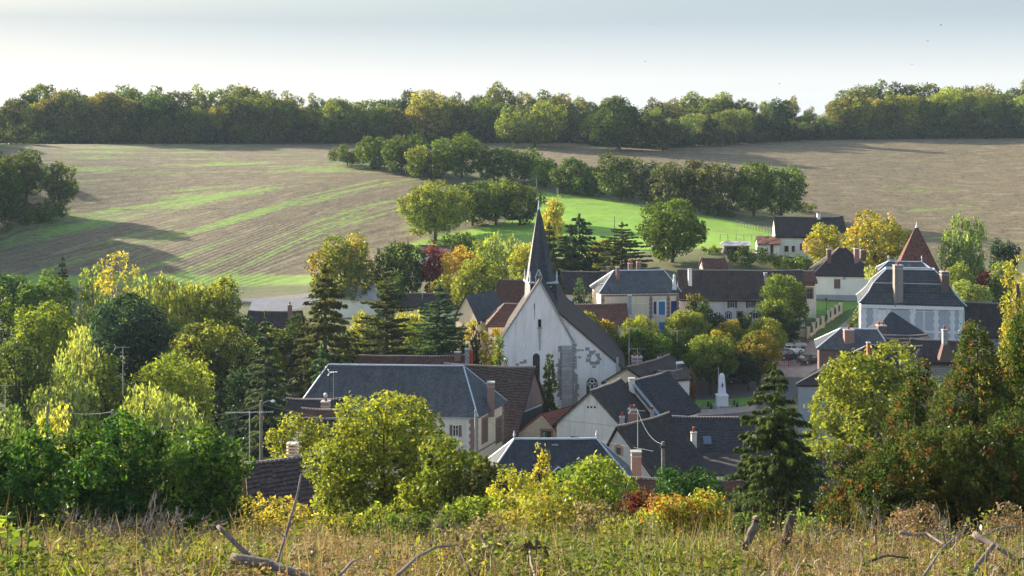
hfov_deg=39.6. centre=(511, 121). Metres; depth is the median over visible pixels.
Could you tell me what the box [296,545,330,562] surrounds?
shrub
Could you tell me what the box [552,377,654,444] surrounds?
house
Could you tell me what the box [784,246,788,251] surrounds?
window
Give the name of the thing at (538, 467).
poplar tree
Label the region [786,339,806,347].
parked car
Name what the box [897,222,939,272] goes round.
tower
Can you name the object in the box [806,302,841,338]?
garden fence
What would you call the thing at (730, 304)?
window
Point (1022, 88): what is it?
broadleaf tree
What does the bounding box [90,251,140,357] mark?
birch tree
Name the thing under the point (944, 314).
window
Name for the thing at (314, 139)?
shrub
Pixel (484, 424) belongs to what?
window
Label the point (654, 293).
villa
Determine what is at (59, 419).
willow tree
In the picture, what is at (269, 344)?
broadleaf tree
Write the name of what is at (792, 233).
farmhouse
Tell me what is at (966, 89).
broadleaf tree
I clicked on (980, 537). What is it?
log
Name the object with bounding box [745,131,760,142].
shrub
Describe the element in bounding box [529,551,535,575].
fallen branch
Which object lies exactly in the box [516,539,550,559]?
dead fern
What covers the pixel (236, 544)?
fallen branch
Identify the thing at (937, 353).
house
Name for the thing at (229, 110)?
broadleaf tree
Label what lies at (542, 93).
broadleaf tree
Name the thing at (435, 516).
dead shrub
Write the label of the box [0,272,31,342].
broadleaf tree
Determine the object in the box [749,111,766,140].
broadleaf tree
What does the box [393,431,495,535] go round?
broadleaf tree
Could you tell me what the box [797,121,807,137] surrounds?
broadleaf tree
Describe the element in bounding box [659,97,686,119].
broadleaf tree
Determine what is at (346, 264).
broadleaf tree
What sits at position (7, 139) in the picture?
shrub
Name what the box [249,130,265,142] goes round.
shrub
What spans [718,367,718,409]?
flagpole
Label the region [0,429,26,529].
hedge shrub
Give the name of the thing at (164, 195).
ground
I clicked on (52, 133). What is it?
shrub
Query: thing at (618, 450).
window
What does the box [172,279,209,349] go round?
willow tree
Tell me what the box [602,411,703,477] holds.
house
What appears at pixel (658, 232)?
broadleaf tree
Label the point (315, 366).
cedar tree
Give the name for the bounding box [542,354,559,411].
cypress tree
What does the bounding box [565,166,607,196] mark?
broadleaf tree
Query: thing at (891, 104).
broadleaf tree
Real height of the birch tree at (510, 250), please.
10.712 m
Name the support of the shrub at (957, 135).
on the ground at (164, 195)
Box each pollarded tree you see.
[585,310,599,324]
[594,319,621,342]
[617,326,674,369]
[620,314,660,345]
[659,332,688,360]
[660,310,712,367]
[679,334,739,394]
[694,328,737,383]
[714,318,747,371]
[734,330,782,386]
[734,351,765,390]
[747,317,788,373]
[755,273,809,332]
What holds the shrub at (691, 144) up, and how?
on the ground at (164, 195)
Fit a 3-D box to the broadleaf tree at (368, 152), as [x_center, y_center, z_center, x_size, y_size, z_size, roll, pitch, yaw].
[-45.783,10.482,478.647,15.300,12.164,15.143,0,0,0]
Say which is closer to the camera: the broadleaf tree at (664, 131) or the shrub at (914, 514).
the shrub at (914, 514)
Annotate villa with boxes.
[589,259,681,344]
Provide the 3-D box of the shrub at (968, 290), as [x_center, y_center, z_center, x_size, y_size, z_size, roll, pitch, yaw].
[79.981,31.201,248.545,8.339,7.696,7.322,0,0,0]
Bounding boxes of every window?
[449,425,461,437]
[481,415,487,444]
[495,415,501,444]
[533,352,540,381]
[540,428,552,437]
[584,376,599,395]
[614,444,622,455]
[653,301,656,314]
[657,300,665,315]
[659,322,664,332]
[671,301,676,313]
[725,311,731,319]
[727,301,736,307]
[746,302,755,307]
[749,310,760,318]
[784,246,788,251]
[834,279,839,288]
[878,310,885,319]
[940,310,948,329]
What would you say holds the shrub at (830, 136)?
on the ground at (164, 195)
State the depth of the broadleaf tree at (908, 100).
607.17 m
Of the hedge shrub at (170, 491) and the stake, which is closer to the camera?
the stake
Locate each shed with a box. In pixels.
[247,298,330,313]
[720,241,749,253]
[784,460,849,521]
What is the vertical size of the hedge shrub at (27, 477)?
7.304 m
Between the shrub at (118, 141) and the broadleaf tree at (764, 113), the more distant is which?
the broadleaf tree at (764, 113)
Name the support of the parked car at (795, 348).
on the lane
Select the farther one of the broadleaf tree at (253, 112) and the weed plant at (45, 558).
the broadleaf tree at (253, 112)
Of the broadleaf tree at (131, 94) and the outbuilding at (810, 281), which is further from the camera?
the broadleaf tree at (131, 94)
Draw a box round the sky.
[0,0,1023,130]
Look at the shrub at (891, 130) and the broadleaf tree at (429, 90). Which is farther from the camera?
the broadleaf tree at (429, 90)
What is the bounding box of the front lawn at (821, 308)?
[806,301,858,319]
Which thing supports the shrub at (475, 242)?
on the ground at (164, 195)
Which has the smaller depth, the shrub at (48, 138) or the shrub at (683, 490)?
the shrub at (683, 490)
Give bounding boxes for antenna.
[226,411,270,460]
[328,370,333,399]
[523,342,539,365]
[629,408,640,449]
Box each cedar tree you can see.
[286,342,331,443]
[552,213,605,273]
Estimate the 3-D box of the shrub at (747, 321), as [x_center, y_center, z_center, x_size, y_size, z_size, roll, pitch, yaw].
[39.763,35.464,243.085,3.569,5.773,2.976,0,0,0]
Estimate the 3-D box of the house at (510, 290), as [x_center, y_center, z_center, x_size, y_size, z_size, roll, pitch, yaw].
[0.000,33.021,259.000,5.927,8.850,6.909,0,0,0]
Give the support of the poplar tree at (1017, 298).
on the ground at (164, 195)
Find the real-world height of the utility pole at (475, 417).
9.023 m
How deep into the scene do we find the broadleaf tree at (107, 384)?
167.35 m
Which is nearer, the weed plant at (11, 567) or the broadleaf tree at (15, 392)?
the weed plant at (11, 567)
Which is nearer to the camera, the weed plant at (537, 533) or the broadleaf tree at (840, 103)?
the weed plant at (537, 533)
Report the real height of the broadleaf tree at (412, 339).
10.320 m
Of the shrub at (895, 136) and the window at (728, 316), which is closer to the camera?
the window at (728, 316)
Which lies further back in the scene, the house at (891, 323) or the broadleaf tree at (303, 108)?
the broadleaf tree at (303, 108)
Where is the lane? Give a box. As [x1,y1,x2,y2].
[764,306,858,376]
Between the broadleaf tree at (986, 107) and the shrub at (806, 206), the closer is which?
the shrub at (806, 206)
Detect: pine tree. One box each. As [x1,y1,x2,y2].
[344,262,423,363]
[402,283,469,354]
[550,235,581,274]
[595,222,653,269]
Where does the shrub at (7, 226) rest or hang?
on the ground at (164, 195)
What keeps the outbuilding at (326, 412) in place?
on the ground at (164, 195)
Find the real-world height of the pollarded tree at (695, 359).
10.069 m
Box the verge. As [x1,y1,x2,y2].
[811,306,858,340]
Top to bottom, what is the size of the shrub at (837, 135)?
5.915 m
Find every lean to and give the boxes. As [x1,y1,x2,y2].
[699,453,792,478]
[755,236,780,256]
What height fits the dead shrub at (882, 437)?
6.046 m
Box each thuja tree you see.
[491,335,508,365]
[572,276,586,303]
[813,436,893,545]
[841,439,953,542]
[881,355,938,465]
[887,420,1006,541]
[922,318,1023,537]
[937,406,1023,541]
[979,304,1023,530]
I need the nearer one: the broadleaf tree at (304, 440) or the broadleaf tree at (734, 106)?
the broadleaf tree at (304, 440)
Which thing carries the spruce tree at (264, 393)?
on the ground at (164, 195)
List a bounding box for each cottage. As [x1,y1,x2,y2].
[242,442,358,540]
[358,348,472,364]
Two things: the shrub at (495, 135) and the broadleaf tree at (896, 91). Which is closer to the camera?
the shrub at (495, 135)
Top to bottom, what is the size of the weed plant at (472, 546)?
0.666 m
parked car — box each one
[725,372,749,383]
[782,349,799,359]
[784,344,804,353]
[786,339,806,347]
[798,354,816,364]
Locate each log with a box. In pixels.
[229,552,314,575]
[972,531,1020,563]
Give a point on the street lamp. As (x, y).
(826, 311)
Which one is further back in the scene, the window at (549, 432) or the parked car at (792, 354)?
the parked car at (792, 354)
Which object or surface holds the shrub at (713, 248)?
on the ground at (164, 195)
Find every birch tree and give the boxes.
[26,354,106,465]
[72,262,111,345]
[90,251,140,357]
[474,231,507,278]
[499,233,524,278]
[857,265,877,304]
[936,211,986,282]
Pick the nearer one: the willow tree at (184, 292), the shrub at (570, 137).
the willow tree at (184, 292)
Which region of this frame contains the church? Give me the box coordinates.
[497,201,624,409]
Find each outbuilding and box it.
[285,392,362,441]
[296,407,385,455]
[303,417,392,500]
[518,405,572,437]
[627,476,771,519]
[698,257,727,269]
[803,270,817,317]
[882,334,929,345]
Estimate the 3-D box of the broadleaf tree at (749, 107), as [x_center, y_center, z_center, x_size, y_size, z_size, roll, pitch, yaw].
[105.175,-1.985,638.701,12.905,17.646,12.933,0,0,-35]
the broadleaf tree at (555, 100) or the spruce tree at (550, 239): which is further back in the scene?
the broadleaf tree at (555, 100)
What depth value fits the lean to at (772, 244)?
296.07 m
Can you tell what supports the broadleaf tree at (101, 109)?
on the ground at (164, 195)
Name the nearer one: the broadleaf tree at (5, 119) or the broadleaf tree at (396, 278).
the broadleaf tree at (396, 278)
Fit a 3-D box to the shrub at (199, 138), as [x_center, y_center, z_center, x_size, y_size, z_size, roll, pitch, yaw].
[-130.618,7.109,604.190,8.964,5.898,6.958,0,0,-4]
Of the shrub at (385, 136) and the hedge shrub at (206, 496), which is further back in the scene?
the shrub at (385, 136)
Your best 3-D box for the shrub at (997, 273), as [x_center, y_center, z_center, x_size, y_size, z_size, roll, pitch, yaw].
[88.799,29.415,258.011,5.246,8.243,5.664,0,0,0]
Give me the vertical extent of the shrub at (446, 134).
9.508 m
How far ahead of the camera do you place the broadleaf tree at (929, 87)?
632.98 m
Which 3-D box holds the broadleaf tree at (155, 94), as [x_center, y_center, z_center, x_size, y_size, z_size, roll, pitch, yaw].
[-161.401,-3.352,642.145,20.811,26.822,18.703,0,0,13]
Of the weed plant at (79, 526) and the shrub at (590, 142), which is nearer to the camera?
the weed plant at (79, 526)
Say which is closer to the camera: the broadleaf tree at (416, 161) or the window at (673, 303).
the window at (673, 303)
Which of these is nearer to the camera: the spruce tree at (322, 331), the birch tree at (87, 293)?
the spruce tree at (322, 331)
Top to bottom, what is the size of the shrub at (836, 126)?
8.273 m
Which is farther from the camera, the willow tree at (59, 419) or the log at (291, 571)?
the willow tree at (59, 419)
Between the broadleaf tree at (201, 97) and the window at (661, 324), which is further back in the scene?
the broadleaf tree at (201, 97)
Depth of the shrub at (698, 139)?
571.17 m
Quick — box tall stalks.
[0,489,1022,575]
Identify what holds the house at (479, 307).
on the ground at (164, 195)
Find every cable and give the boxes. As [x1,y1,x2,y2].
[22,177,535,209]
[140,405,257,418]
[141,410,258,425]
[264,405,474,419]
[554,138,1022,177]
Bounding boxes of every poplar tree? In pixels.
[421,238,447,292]
[522,442,554,513]
[541,194,565,244]
[968,252,1023,419]
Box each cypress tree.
[455,323,469,351]
[470,321,484,364]
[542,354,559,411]
[689,367,697,401]
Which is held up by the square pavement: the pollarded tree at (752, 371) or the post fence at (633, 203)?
the pollarded tree at (752, 371)
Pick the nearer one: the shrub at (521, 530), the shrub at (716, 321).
the shrub at (521, 530)
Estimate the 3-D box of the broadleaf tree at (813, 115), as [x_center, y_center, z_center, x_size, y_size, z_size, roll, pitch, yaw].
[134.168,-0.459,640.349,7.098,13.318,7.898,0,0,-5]
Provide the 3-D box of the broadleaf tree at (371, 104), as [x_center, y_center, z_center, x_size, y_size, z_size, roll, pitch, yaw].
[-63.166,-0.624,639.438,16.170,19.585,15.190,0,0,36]
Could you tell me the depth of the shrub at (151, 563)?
16.04 m
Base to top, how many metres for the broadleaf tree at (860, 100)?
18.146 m
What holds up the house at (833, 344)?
on the ground at (164, 195)
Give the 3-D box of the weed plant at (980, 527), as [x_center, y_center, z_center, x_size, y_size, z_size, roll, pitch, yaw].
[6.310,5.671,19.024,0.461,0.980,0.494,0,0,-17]
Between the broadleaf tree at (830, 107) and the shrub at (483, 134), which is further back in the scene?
the broadleaf tree at (830, 107)
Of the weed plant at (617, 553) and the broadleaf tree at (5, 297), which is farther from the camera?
the broadleaf tree at (5, 297)
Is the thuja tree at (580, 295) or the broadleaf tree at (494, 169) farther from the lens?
the broadleaf tree at (494, 169)
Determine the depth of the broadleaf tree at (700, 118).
577.85 m
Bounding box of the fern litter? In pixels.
[90,541,1020,575]
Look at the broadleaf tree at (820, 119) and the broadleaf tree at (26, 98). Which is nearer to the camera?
the broadleaf tree at (820, 119)
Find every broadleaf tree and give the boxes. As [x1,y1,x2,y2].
[0,108,10,119]
[0,113,20,131]
[0,158,26,218]
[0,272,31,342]
[0,286,12,337]
[0,302,28,394]
[0,339,50,449]
[1,98,27,126]
[1,299,89,420]
[5,93,33,114]
[5,148,49,198]
[5,165,27,192]
[14,268,78,355]
[19,104,51,142]
[23,83,56,115]
[29,97,67,143]
[41,161,79,203]
[43,88,90,130]
[54,87,81,116]
[66,100,101,143]
[75,354,130,469]
[82,287,192,404]
[86,90,123,142]
[104,96,142,141]
[114,84,147,141]
[123,349,217,454]
[124,104,148,132]
[125,93,178,134]
[142,85,163,106]
[149,100,185,131]
[162,90,195,112]
[162,315,261,427]
[172,107,193,142]
[185,112,209,142]
[186,83,213,111]
[187,104,212,142]
[189,274,256,366]
[203,88,241,109]
[208,106,224,131]
[216,92,252,142]
[218,363,283,446]
[219,83,263,112]
[233,94,262,130]
[233,333,280,387]
[251,91,283,140]
[251,324,297,384]
[254,89,277,109]
[261,411,329,459]
[264,97,309,139]
[275,90,305,113]
[277,312,319,384]
[295,104,316,136]
[299,390,464,538]
[304,229,377,307]
[306,92,325,111]
[310,105,334,131]
[310,110,318,129]
[315,106,346,130]
[318,96,369,142]
[327,144,362,165]
[333,329,369,363]
[343,310,384,362]
[353,135,387,168]
[360,99,388,131]
[361,104,393,136]
[371,240,430,292]
[376,269,408,317]
[379,106,412,137]
[379,133,432,173]
[382,98,405,114]
[391,116,409,135]
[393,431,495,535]
[395,179,476,240]
[400,88,422,111]
[400,321,426,353]
[403,145,457,178]
[404,89,452,142]
[404,102,422,129]
[422,89,448,104]
[430,131,490,178]
[430,273,462,292]
[435,95,463,137]
[439,245,481,285]
[449,92,461,118]
[449,180,495,224]
[449,257,512,304]
[450,98,475,134]
[468,96,499,141]
[469,94,491,119]
[471,178,521,224]
[476,146,511,179]
[484,81,519,108]
[486,102,517,136]
[494,99,568,147]
[496,181,547,225]
[501,146,553,182]
[507,242,530,279]
[511,109,529,142]
[514,90,535,110]
[523,101,553,129]
[529,89,552,106]
[529,158,559,187]
[543,92,575,134]
[548,157,587,193]
[560,100,588,132]
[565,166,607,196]
[575,96,598,114]
[579,111,597,130]
[579,113,598,131]
[589,95,649,150]
[591,151,646,200]
[596,95,621,113]
[629,160,668,205]
[635,198,709,262]
[640,114,686,150]
[642,107,666,121]
[643,97,664,114]
[648,159,688,207]
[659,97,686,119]
[661,104,689,130]
[673,158,715,211]
[677,90,711,117]
[678,113,697,143]
[688,108,704,130]
[690,113,708,136]
[694,160,743,214]
[695,96,735,132]
[701,119,720,144]
[709,91,732,116]
[711,107,741,134]
[718,98,740,128]
[723,108,754,135]
[728,161,778,215]
[735,98,758,115]
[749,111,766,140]
[754,164,808,215]
[756,106,771,133]
[758,101,776,132]
[768,98,795,141]
[781,95,800,120]
[781,118,796,138]
[794,111,811,124]
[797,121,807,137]
[802,222,850,263]
[802,339,960,459]
[803,106,817,125]
[813,114,827,126]
[822,98,839,120]
[823,120,840,129]
[825,94,849,121]
[827,105,860,129]
[835,84,877,108]
[839,208,910,271]
[842,97,870,128]
[847,97,874,127]
[858,97,890,128]
[861,79,890,116]
[876,89,907,127]
[880,81,916,102]
[890,105,917,130]
[895,93,933,134]
[898,82,942,107]
[908,103,925,129]
[911,99,947,130]
[926,86,970,129]
[954,85,976,103]
[960,89,1005,125]
[964,105,980,135]
[971,95,1004,129]
[974,83,1003,96]
[988,237,1022,268]
[992,92,1015,124]
[1001,99,1023,128]
[1003,87,1021,97]
[1007,94,1023,136]
[1016,80,1023,95]
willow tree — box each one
[0,403,31,519]
[31,399,77,525]
[50,323,109,445]
[114,380,203,512]
[125,271,192,359]
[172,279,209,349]
[389,309,427,347]
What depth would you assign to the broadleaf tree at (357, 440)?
74.69 m
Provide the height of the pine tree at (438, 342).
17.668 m
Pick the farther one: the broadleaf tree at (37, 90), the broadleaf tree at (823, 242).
the broadleaf tree at (37, 90)
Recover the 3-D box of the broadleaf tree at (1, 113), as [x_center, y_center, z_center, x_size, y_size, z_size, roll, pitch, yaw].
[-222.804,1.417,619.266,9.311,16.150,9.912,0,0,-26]
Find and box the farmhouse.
[772,211,839,261]
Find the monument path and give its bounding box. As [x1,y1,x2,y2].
[698,404,757,415]
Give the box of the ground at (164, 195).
[0,129,1023,575]
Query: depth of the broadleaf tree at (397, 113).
612.23 m
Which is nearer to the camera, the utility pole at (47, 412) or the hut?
the utility pole at (47, 412)
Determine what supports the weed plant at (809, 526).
on the ground at (164, 195)
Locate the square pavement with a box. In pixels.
[690,352,807,416]
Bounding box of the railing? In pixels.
[776,361,799,368]
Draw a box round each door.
[736,311,742,321]
[806,287,813,298]
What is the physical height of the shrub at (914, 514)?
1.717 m
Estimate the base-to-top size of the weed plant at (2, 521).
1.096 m
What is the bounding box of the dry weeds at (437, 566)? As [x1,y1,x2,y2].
[0,510,1023,575]
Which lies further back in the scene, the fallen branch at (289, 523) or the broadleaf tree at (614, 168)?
the broadleaf tree at (614, 168)
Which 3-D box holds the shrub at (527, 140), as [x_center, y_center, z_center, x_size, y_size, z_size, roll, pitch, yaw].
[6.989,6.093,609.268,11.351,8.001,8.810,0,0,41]
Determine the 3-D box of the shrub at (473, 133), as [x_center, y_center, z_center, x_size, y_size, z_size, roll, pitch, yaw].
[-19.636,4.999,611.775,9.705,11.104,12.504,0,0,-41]
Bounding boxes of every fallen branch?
[216,524,265,572]
[266,466,314,562]
[339,557,359,575]
[396,530,455,575]
[455,547,470,575]
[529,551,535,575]
[826,529,860,543]
[863,540,918,563]
[899,516,944,544]
[922,523,967,575]
[967,543,995,575]
[984,525,1017,535]
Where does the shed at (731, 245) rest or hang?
on the ground at (164, 195)
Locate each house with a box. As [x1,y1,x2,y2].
[244,302,304,361]
[303,363,507,473]
[335,284,384,317]
[394,292,465,325]
[419,244,459,268]
[455,290,501,351]
[479,430,632,522]
[485,295,631,360]
[496,279,524,303]
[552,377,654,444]
[560,266,610,303]
[601,353,694,384]
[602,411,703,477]
[626,370,700,415]
[654,368,691,394]
[672,415,793,453]
[676,269,806,326]
[809,247,874,300]
[814,215,846,239]
[814,326,885,368]
[856,262,966,339]
[867,312,924,334]
[876,255,930,271]
[908,326,991,423]
[963,301,1012,356]
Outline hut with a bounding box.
[552,186,561,192]
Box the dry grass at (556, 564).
[0,525,1023,575]
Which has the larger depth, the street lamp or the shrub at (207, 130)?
the shrub at (207, 130)
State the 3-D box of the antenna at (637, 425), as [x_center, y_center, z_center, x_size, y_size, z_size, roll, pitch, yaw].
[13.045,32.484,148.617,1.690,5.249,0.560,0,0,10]
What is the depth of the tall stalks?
17.82 m
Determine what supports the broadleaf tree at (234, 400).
on the ground at (164, 195)
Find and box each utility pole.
[46,404,48,536]
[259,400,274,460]
[471,409,479,463]
[660,441,665,495]
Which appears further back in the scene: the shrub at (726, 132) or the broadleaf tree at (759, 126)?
the broadleaf tree at (759, 126)
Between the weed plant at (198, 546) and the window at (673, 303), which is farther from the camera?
the window at (673, 303)
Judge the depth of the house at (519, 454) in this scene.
136.85 m
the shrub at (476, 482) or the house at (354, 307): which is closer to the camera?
the shrub at (476, 482)
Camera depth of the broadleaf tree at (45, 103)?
612.52 m
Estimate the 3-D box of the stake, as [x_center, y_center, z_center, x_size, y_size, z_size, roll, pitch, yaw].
[3.204,5.515,19.035,0.299,0.425,0.141,0,0,-29]
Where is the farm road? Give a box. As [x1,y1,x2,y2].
[234,293,313,302]
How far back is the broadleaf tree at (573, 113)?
612.37 m
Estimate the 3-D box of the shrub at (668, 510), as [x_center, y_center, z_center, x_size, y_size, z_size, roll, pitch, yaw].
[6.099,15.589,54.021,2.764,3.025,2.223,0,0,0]
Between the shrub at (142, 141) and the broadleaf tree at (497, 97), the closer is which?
the shrub at (142, 141)
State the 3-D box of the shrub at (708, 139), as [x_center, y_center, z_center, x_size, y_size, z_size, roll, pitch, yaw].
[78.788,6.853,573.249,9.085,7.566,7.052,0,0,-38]
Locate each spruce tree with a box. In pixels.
[48,255,73,355]
[232,311,300,535]
[281,264,354,438]
[545,223,562,272]
[550,250,567,293]
[708,362,844,540]
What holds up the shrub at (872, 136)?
on the ground at (164, 195)
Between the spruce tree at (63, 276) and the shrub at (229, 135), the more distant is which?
the shrub at (229, 135)
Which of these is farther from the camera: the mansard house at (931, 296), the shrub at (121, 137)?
the shrub at (121, 137)
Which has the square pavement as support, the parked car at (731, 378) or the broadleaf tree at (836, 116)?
the parked car at (731, 378)
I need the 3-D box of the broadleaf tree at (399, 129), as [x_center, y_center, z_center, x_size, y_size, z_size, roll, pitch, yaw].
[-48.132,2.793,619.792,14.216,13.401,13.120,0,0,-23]
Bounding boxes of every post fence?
[595,193,701,213]
[736,220,770,231]
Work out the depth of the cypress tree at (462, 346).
215.68 m
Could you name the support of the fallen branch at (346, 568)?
on the ground at (164, 195)
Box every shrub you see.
[0,126,6,138]
[0,131,14,143]
[0,195,32,212]
[0,203,57,225]
[0,216,15,231]
[0,418,79,542]
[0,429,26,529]
[0,518,14,542]
[5,122,33,143]
[21,134,32,143]
[27,136,39,143]
[33,131,45,143]
[33,195,69,221]
[35,414,118,543]
[41,134,53,143]
[43,128,67,143]
[51,130,70,143]
[57,120,81,143]
[58,495,131,557]
[66,126,83,143]
[69,129,90,143]
[72,408,165,547]
[78,130,98,143]
[92,138,103,143]
[95,127,118,143]
[109,556,143,573]
[113,139,121,143]
[115,131,129,143]
[119,552,157,575]
[121,130,143,143]
[124,415,209,539]
[126,486,234,560]
[135,134,148,143]
[142,130,157,143]
[157,131,170,143]
[159,422,246,541]
[163,131,181,143]
[178,127,198,143]
[196,133,210,143]
[197,436,256,539]
[200,123,221,143]
[212,130,226,143]
[218,128,239,143]
[232,492,276,542]
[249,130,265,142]
[252,124,275,143]
[257,495,319,539]
[268,135,278,142]
[271,528,308,539]
[274,130,289,143]
[279,520,339,543]
[281,120,302,143]
[293,132,305,143]
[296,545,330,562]
[297,508,368,546]
[301,523,334,544]
[302,135,313,142]
[307,134,321,143]
[321,128,339,142]
[324,125,344,143]
[335,127,348,143]
[343,127,358,142]
[351,499,414,543]
[356,132,371,142]
[360,510,455,541]
[364,125,381,141]
[374,133,391,140]
[404,131,414,142]
[412,512,478,543]
[413,130,428,141]
[416,545,450,575]
[418,131,437,142]
[435,493,509,534]
[437,231,478,258]
[437,513,520,573]
[439,125,461,142]
[452,455,518,530]
[456,121,478,141]
[458,319,477,360]
[464,507,540,541]
[470,237,500,259]
[476,124,494,142]
[478,328,501,364]
[481,127,501,142]
[484,464,538,520]
[486,534,538,567]
[494,136,509,142]
[502,132,515,142]
[503,522,538,541]
[508,489,580,539]
[515,130,532,142]
[518,473,604,534]
[550,450,648,521]
[552,133,562,142]
[558,131,572,142]
[563,131,579,142]
[564,499,639,537]
[575,128,591,143]
[583,292,592,303]
[585,238,612,268]
[587,136,598,144]
[587,528,640,549]
[589,129,613,145]
[589,505,679,542]
[613,485,658,535]
[636,123,655,147]
[637,492,707,541]
[649,465,731,541]
[675,132,691,146]
[677,131,696,146]
[683,486,737,538]
[685,293,703,323]
[685,530,720,547]
[687,140,700,146]
[694,132,707,145]
[694,298,714,328]
[698,130,713,145]
[700,244,723,253]
[707,312,725,329]
[712,511,782,541]
[713,129,730,144]
[716,210,735,216]
[722,129,736,144]
[725,245,777,266]
[731,204,757,211]
[735,128,750,143]
[738,312,752,334]
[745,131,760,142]
[759,308,786,332]
[764,533,812,565]
[771,253,810,270]
[781,313,801,346]
[782,508,833,544]
[784,122,801,140]
[791,203,816,212]
[798,127,814,139]
[802,125,820,139]
[809,120,831,139]
[822,131,834,139]
[830,128,842,139]
[832,122,850,139]
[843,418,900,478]
[846,306,858,327]
[849,129,863,138]
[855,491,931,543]
[864,130,877,138]
[879,122,898,138]
[885,500,952,552]
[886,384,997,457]
[887,546,920,569]
[892,132,902,138]
[897,128,911,138]
[907,131,917,138]
[911,128,928,138]
[923,128,933,138]
[932,503,976,552]
[940,122,959,138]
[945,261,975,287]
[952,129,962,137]
[952,279,994,301]
[975,269,1003,296]
[980,501,1023,547]
[985,261,1016,301]
[996,125,1011,137]
[1002,127,1017,137]
[1008,124,1023,137]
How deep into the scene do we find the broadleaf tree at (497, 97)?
634.98 m
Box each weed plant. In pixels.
[0,507,16,570]
[0,523,38,575]
[0,538,42,575]
[13,538,87,575]
[22,511,57,565]
[51,528,102,572]
[55,511,96,561]
[187,530,222,553]
[365,536,413,569]
[416,516,448,551]
[467,540,501,573]
[518,527,562,558]
[565,543,605,575]
[593,544,628,570]
[629,539,672,565]
[683,539,728,575]
[776,493,804,536]
[795,517,831,549]
[934,521,972,567]
[963,509,1000,554]
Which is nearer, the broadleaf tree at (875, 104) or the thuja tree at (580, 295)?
the thuja tree at (580, 295)
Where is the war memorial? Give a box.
[712,373,731,407]
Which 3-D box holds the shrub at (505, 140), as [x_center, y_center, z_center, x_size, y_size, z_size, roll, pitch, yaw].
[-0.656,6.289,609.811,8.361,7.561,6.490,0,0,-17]
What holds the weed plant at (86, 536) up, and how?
on the ground at (164, 195)
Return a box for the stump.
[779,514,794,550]
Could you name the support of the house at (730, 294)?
on the ground at (164, 195)
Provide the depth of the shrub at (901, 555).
19.66 m
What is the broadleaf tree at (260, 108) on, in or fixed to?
on the ground at (164, 195)
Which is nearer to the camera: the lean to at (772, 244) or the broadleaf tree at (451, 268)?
the broadleaf tree at (451, 268)
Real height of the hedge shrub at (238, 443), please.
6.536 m
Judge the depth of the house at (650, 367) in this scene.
191.00 m
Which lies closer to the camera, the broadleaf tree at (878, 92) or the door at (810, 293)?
the door at (810, 293)
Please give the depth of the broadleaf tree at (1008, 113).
599.77 m
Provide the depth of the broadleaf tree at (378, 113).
609.96 m
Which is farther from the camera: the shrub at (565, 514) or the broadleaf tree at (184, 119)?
the broadleaf tree at (184, 119)
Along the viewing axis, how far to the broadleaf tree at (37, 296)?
240.65 m
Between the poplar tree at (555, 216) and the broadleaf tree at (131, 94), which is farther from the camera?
the broadleaf tree at (131, 94)
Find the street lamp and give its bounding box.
[825,298,826,325]
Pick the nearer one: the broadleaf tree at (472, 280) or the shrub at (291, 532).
the shrub at (291, 532)
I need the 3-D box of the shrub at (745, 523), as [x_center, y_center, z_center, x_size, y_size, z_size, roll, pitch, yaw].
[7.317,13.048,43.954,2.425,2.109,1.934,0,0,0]
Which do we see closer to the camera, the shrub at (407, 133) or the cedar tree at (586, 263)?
the cedar tree at (586, 263)
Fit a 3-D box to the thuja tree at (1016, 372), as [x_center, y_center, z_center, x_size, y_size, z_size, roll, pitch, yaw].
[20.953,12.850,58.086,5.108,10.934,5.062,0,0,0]
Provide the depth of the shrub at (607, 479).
75.50 m
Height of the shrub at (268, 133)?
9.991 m
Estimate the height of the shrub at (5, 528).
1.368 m
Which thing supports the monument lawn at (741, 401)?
on the square pavement
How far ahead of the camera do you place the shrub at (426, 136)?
609.39 m
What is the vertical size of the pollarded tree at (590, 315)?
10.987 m
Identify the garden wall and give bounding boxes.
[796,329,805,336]
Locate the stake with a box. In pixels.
[741,515,759,550]
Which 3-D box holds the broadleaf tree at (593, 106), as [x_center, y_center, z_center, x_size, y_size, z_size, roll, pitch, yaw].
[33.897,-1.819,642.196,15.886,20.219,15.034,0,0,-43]
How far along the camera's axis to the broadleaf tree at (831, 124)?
606.98 m
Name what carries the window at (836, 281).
in the house at (839, 272)
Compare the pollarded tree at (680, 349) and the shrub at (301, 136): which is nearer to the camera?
the pollarded tree at (680, 349)
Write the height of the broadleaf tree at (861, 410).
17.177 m
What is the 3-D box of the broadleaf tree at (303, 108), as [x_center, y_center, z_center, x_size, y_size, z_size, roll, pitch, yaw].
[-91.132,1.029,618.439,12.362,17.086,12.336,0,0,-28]
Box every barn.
[443,362,548,444]
[796,342,922,454]
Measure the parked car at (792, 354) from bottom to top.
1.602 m
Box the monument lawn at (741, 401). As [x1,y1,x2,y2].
[695,396,753,407]
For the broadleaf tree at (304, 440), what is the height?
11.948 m

